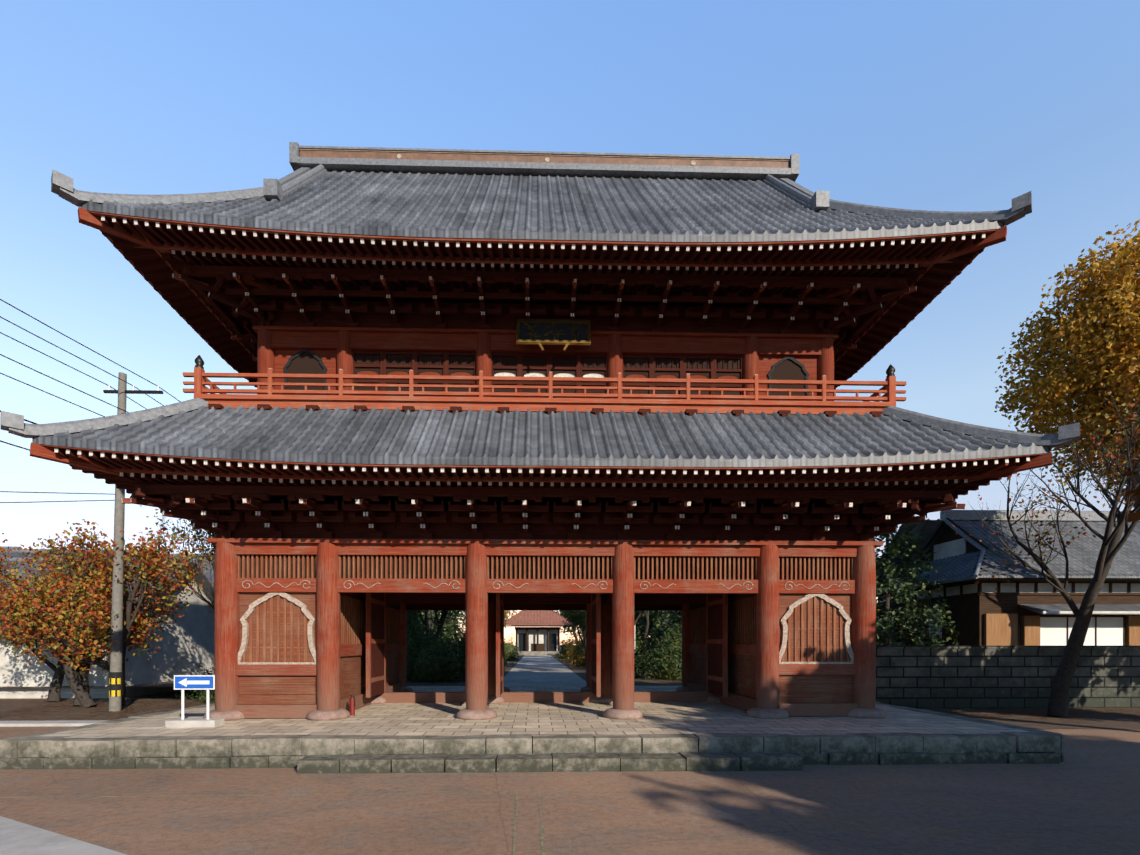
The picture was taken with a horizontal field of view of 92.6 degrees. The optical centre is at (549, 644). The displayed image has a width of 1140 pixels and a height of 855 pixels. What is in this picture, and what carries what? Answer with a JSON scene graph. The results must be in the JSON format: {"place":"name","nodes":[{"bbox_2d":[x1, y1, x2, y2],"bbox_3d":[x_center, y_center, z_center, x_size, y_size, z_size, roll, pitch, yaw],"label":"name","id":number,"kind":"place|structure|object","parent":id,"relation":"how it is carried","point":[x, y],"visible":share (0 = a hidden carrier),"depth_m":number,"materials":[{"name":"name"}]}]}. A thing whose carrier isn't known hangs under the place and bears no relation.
{"place":"outdoors","nodes":[
{"label":"outdoors","id":0,"kind":"place"},
{"bbox_2d":[126,649,681,686],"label":"precinct ground","id":1,"kind":"structure","parent":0,"point":[536,676],"depth_m":29.22,"materials":[{"name":"soil"}]},
{"bbox_2d":[504,610,574,654],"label":"hall","id":2,"kind":"structure","parent":1,"relation":"on","point":[537,632],"depth_m":85.83,"materials":[{"name":"stone"}]},
{"bbox_2d":[0,645,1139,854],"bbox_3d":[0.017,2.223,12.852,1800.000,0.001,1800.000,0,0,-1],"label":"ground","id":3,"kind":"structure","parent":0,"point":[1083,798],"depth_m":7.32,"materials":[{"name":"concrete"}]},
{"bbox_2d":[0,816,126,854],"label":"pavement","id":4,"kind":"structure","parent":3,"relation":"on","point":[18,838],"depth_m":6.06,"materials":[{"name":"grey concrete"}]},
{"bbox_2d":[103,372,162,710],"bbox_3d":[-13.823,-3.376,18.096,1.900,11.206,0.374,0,0,-1],"label":"utility pole","id":5,"kind":"object","parent":3,"relation":"on","point":[116,676],"visible":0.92,"depth_m":17.98,"materials":[{"name":"concrete"}]},
{"bbox_2d":[0,299,180,556],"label":"power lines","id":6,"kind":"object","parent":5,"relation":"hanging from","point":[64,399],"visible":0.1,"depth_m":16.23,"materials":[{"name":"black rubber"}]},
{"bbox_2d":[0,546,440,697],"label":"buildings","id":7,"kind":"structure","parent":3,"relation":"on","point":[186,644],"depth_m":24.85,"materials":[{"name":"white paint"}]},
{"bbox_2d":[4,790,834,854],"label":"road joints","id":8,"kind":"object","parent":3,"relation":"on","point":[541,837],"visible":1,"depth_m":7.99,"materials":[{"name":"grey concrete"}]},
{"bbox_2d":[0,686,1063,773],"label":"platform","id":9,"kind":"structure","parent":3,"relation":"on","point":[442,738],"depth_m":10.08,"materials":[{"name":"grey stone"}]},
{"bbox_2d":[165,675,223,726],"bbox_3d":[-7.449,1.188,11.459,1.000,1.070,0.360,0,0,-1],"label":"arrow sign","id":10,"kind":"object","parent":9,"relation":"on","point":[182,683],"visible":1,"depth_m":11.41,"materials":[{"name":"metal"}]},
{"bbox_2d":[349,695,354,715],"bbox_3d":[-4.765,1.473,13.178,0.140,0.500,0.132,0,0,-16],"label":"fire extinguisher","id":11,"kind":"object","parent":9,"relation":"on","point":[352,706],"visible":0.92,"depth_m":13.13,"materials":[{"name":"red metal"}]},
{"bbox_2d":[203,538,886,720],"bbox_3d":[-0.068,-0.352,16.151,15.970,4.150,7.570,0,0,-1],"label":"gate lower storey","id":12,"kind":"object","parent":9,"relation":"on","point":[314,629],"visible":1,"depth_m":12.83,"materials":[{"name":"red wood"}]},
{"bbox_2d":[30,442,1051,540],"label":"roof eaves","id":13,"kind":"object","parent":12,"relation":"on","point":[217,496],"visible":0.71,"depth_m":11.70,"materials":[{"name":"red wood"}]},
{"bbox_2d":[0,398,1079,506],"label":"gate roof","id":14,"kind":"structure","parent":13,"relation":"on","point":[196,427],"depth_m":11.18,"materials":[{"name":"grey tile"}]},
{"bbox_2d":[183,319,905,417],"bbox_3d":[-0.070,-6.471,16.236,17.200,2.648,7.870,0,0,-1],"label":"upper storey","id":15,"kind":"object","parent":14,"relation":"on","point":[548,366],"visible":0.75,"depth_m":13.23,"materials":[{"name":"red wood"}]},
{"bbox_2d":[78,207,1006,388],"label":"roof eaves","id":16,"kind":"object","parent":15,"relation":"on","point":[221,290],"visible":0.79,"depth_m":12.35,"materials":[{"name":"red wood"}]},
{"bbox_2d":[51,142,1031,241],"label":"upper roof","id":17,"kind":"structure","parent":16,"relation":"on","point":[466,193],"depth_m":13.01,"materials":[{"name":"grey tile"}]},
{"bbox_2d":[0,699,1139,728],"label":"verges","id":18,"kind":"structure","parent":3,"relation":"on","point":[60,716],"depth_m":17.15,"materials":[{"name":"soil"}]},
{"bbox_2d":[0,219,1139,723],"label":"trees","id":19,"kind":"object","parent":3,"relation":"on","point":[442,655],"depth_m":20.88,"materials":[{"name":"plant"}]},
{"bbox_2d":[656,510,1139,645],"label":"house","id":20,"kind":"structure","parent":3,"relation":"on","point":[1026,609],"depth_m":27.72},
{"bbox_2d":[876,646,1139,707],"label":"stone wall","id":21,"kind":"structure","parent":3,"relation":"on","point":[974,676],"depth_m":18.88,"materials":[{"name":"grey stone"}]},
{"bbox_2d":[0,0,1139,644],"label":"sky","id":22,"kind":"structure","parent":0,"point":[929,105],"materials":[{"name":"blue"}]}
]}

